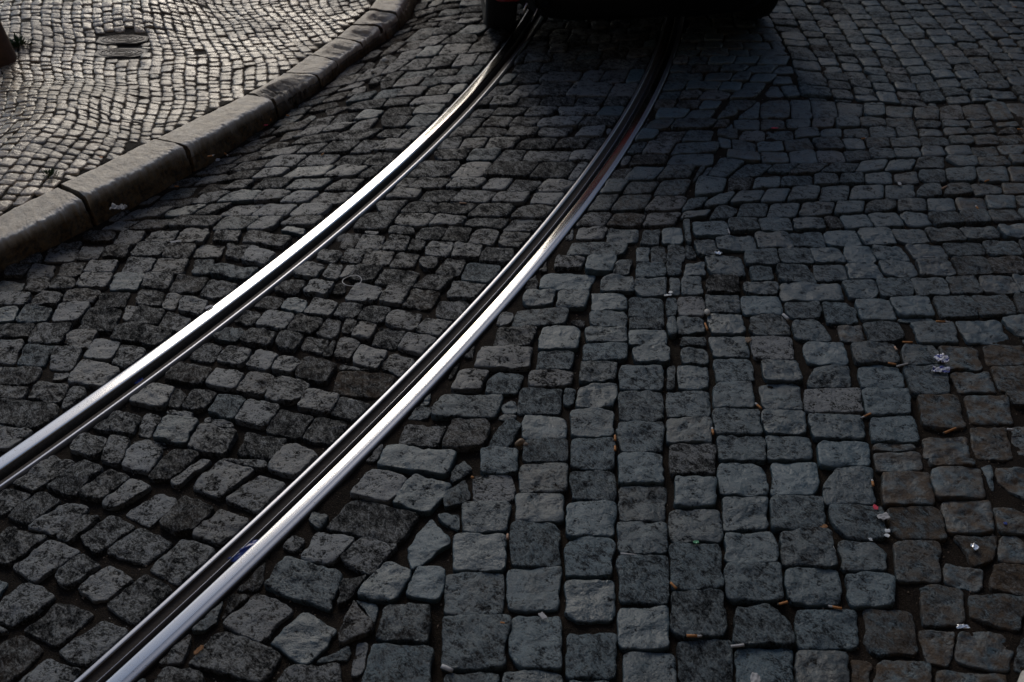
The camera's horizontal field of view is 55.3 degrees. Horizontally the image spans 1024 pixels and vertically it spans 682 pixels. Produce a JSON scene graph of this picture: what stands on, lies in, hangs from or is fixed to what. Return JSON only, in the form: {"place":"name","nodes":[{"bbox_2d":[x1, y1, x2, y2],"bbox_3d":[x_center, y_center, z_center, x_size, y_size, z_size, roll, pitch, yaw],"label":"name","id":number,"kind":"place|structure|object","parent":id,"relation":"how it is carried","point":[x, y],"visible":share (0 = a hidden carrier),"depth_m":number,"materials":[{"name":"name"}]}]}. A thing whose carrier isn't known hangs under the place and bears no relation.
{"place":"outdoors","nodes":[
{"label":"outdoors","id":0,"kind":"place"},
{"bbox_2d":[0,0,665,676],"bbox_3d":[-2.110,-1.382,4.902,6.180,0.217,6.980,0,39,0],"label":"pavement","id":1,"kind":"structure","parent":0,"point":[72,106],"depth_m":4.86,"materials":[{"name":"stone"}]},
{"bbox_2d":[0,21,16,67],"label":"bollard","id":2,"kind":"object","parent":1,"relation":"on","point":[8,55],"visible":1,"depth_m":4.88,"materials":[{"name":"brown metal"}]},
{"bbox_2d":[8,33,33,47],"bbox_3d":[-2.565,-1.552,5.063,0.168,0.054,0.127,22,44,25],"label":"weed","id":3,"kind":"object","parent":1,"relation":"on","point":[15,43],"visible":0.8,"depth_m":5.06,"materials":[{"name":"green plant"}]},
{"bbox_2d":[41,168,58,177],"bbox_3d":[-1.840,-0.669,3.898,0.070,0.027,0.060,-19,42,-22],"label":"weed","id":4,"kind":"object","parent":1,"relation":"on","point":[50,172],"visible":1,"depth_m":3.90,"materials":[{"name":"green plant"}]},
{"bbox_2d":[94,48,148,58],"bbox_3d":[-2.008,-1.475,5.029,0.264,0.025,0.120,-1,39,-2],"label":"utility cover","id":5,"kind":"object","parent":1,"relation":"on","point":[107,53],"visible":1,"depth_m":5.02,"materials":[{"name":"metal"}]},
{"bbox_2d":[95,35,148,45],"bbox_3d":[-2.051,-1.583,5.156,0.264,0.025,0.128,-2,39,-3],"label":"utility cover","id":6,"kind":"object","parent":1,"relation":"on","point":[127,40],"visible":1,"depth_m":5.13,"materials":[{"name":"metal"}]},
{"bbox_2d":[0,0,1023,681],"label":"cobbled road","id":7,"kind":"structure","parent":0,"point":[750,496],"depth_m":3.13,"materials":[{"name":"grey stone"}]},
{"bbox_2d":[110,203,126,209],"bbox_3d":[-1.499,-0.513,3.724,0.061,0.020,0.032,-2,36,-11],"label":"crumpled tissue","id":8,"kind":"object","parent":7,"relation":"on","point":[117,207],"visible":1,"depth_m":3.72,"materials":[{"name":"white paper"}]},
{"bbox_2d":[194,645,203,654],"bbox_3d":[-0.750,0.739,2.340,0.012,0.005,0.030,30,53,28],"label":"leaf scrap","id":9,"kind":"object","parent":7,"relation":"on","point":[198,649],"visible":1,"depth_m":2.34,"materials":[{"name":"brown plant"}]},
{"bbox_2d":[0,0,417,271],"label":"kerb","id":10,"kind":"structure","parent":7,"relation":"on","point":[82,203],"depth_m":4.13,"materials":[{"name":"stone"}]},
{"bbox_2d":[0,10,543,491],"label":"tram rail","id":11,"kind":"object","parent":7,"relation":"on","point":[82,416],"visible":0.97,"depth_m":3.51,"materials":[{"name":"metal"}]},
{"bbox_2d":[342,275,361,285],"bbox_3d":[-0.578,-0.218,3.531,0.071,0.007,0.068,0,39,0],"label":"elastic ring","id":12,"kind":"object","parent":7,"relation":"on","point":[349,276],"visible":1,"depth_m":3.53,"materials":[{"name":"grey rubber"}]},
{"bbox_2d":[74,17,684,681],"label":"tram rail","id":13,"kind":"object","parent":7,"relation":"on","point":[156,635],"visible":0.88,"depth_m":2.96,"materials":[{"name":"metal"}]},
{"bbox_2d":[228,539,257,561],"bbox_3d":[-0.714,0.555,2.602,0.095,0.014,0.040,-26,51,-29],"label":"blue wrapper","id":14,"kind":"object","parent":13,"relation":"on","point":[243,550],"visible":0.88,"depth_m":2.60,"materials":[{"name":"blue plastic"}]},
{"bbox_2d":[382,57,388,62],"bbox_3d":[-0.657,-1.458,5.081,0.044,0.029,0.029,30,47,32],"label":"pebble","id":15,"kind":"object","parent":7,"relation":"on","point":[385,60],"visible":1,"depth_m":5.07,"materials":[{"name":"grey stone"}]},
{"bbox_2d":[441,664,452,672],"bbox_3d":[-0.153,0.770,2.302,0.029,0.011,0.011,16,41,19],"label":"cigarette butt","id":16,"kind":"object","parent":7,"relation":"on","point":[446,668],"visible":1,"depth_m":2.30,"materials":[{"name":"white paper"}]},
{"bbox_2d":[2,3,1023,681],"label":"grit","id":17,"kind":"object","parent":7,"relation":"on","point":[576,355],"visible":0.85,"depth_m":3.13,"materials":[{"name":"grey stone"}]},
{"bbox_2d":[515,438,524,445],"bbox_3d":[0.023,0.301,2.891,0.034,0.021,0.022,-22,44,-25],"label":"pebble","id":18,"kind":"object","parent":7,"relation":"on","point":[520,442],"visible":1,"depth_m":2.88,"materials":[{"name":"brown stone"}]},
{"bbox_2d":[538,612,546,619],"bbox_3d":[0.076,0.679,2.416,0.015,0.003,0.023,-23,46,-20],"label":"paper scrap","id":19,"kind":"object","parent":7,"relation":"on","point":[542,615],"visible":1,"depth_m":2.42,"materials":[{"name":"white paper"}]},
{"bbox_2d":[481,0,778,27],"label":"car","id":20,"kind":"object","parent":7,"relation":"on","point":[498,13],"visible":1,"depth_m":4.96,"materials":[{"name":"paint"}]},
{"bbox_2d":[686,634,702,636],"bbox_3d":[0.443,0.716,2.373,0.039,0.007,0.008,1,39,2],"label":"cigarette butt","id":21,"kind":"object","parent":7,"relation":"on","point":[691,635],"visible":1,"depth_m":2.37,"materials":[{"name":"paper"}]},
{"bbox_2d":[704,309,709,314],"bbox_3d":[0.678,-0.101,3.392,0.020,0.017,0.030,-4,39,-5],"label":"pebble","id":22,"kind":"object","parent":7,"relation":"on","point":[706,311],"visible":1,"depth_m":3.38,"materials":[{"name":"grey stone"}]},
{"bbox_2d":[731,643,744,647],"bbox_3d":[0.542,0.732,2.351,0.033,0.008,0.010,0,39,0],"label":"paper roll","id":23,"kind":"object","parent":7,"relation":"on","point":[738,645],"visible":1,"depth_m":2.35,"materials":[{"name":"white paper"}]},
{"bbox_2d":[750,672,760,681],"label":"paper scrap","id":24,"kind":"object","parent":7,"relation":"on","point":[754,677],"visible":1,"depth_m":2.28,"materials":[{"name":"white paper"}]},
{"bbox_2d":[828,605,841,609],"bbox_3d":[0.804,0.664,2.438,0.034,0.007,0.008,9,39,11],"label":"cigarette butt","id":25,"kind":"object","parent":7,"relation":"on","point":[835,607],"visible":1,"depth_m":2.44,"materials":[{"name":"paper"}]},
{"bbox_2d":[877,512,889,520],"bbox_3d":[1.013,0.478,2.664,0.034,0.006,0.023,-13,40,-16],"label":"paper scrap","id":26,"kind":"object","parent":7,"relation":"on","point":[884,516],"visible":1,"depth_m":2.67,"materials":[{"name":"white paper"}]},
{"bbox_2d":[931,366,950,372],"bbox_3d":[1.379,0.089,3.143,0.064,0.013,0.028,2,39,8],"label":"crumpled wrapper","id":27,"kind":"object","parent":7,"relation":"on","point":[940,369],"visible":1,"depth_m":3.14,"materials":[{"name":"white paper"}]},
{"bbox_2d":[934,353,948,362],"bbox_3d":[1.401,0.054,3.182,0.042,0.018,0.045,-13,41,-22],"label":"crumpled wrapper","id":28,"kind":"object","parent":7,"relation":"on","point":[942,358],"visible":1,"depth_m":3.18,"materials":[{"name":"white paper"}]},
{"bbox_2d":[943,427,956,433],"bbox_3d":[1.311,0.269,2.930,0.050,0.008,0.007,-17,42,-20],"label":"cigarette butt","id":29,"kind":"object","parent":7,"relation":"on","point":[949,430],"visible":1,"depth_m":2.93,"materials":[{"name":"paper"}]},
{"bbox_2d":[956,624,969,628],"bbox_3d":[1.103,0.698,2.392,0.033,0.005,0.012,-2,41,1],"label":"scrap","id":30,"kind":"object","parent":7,"relation":"on","point":[964,626],"visible":1,"depth_m":2.39,"materials":[{"name":"white paper"}]},
{"bbox_2d":[970,543,978,550],"bbox_3d":[1.224,0.542,2.585,0.019,0.006,0.022,-22,42,-21],"label":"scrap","id":31,"kind":"object","parent":7,"relation":"on","point":[975,546],"visible":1,"depth_m":2.58,"materials":[{"name":"white paper"}]},
{"bbox_2d":[1017,670,1023,681],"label":"paper scrap","id":32,"kind":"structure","parent":7,"relation":"on","point":[1021,678],"depth_m":2.28,"materials":[{"name":"white paper"}]}
]}

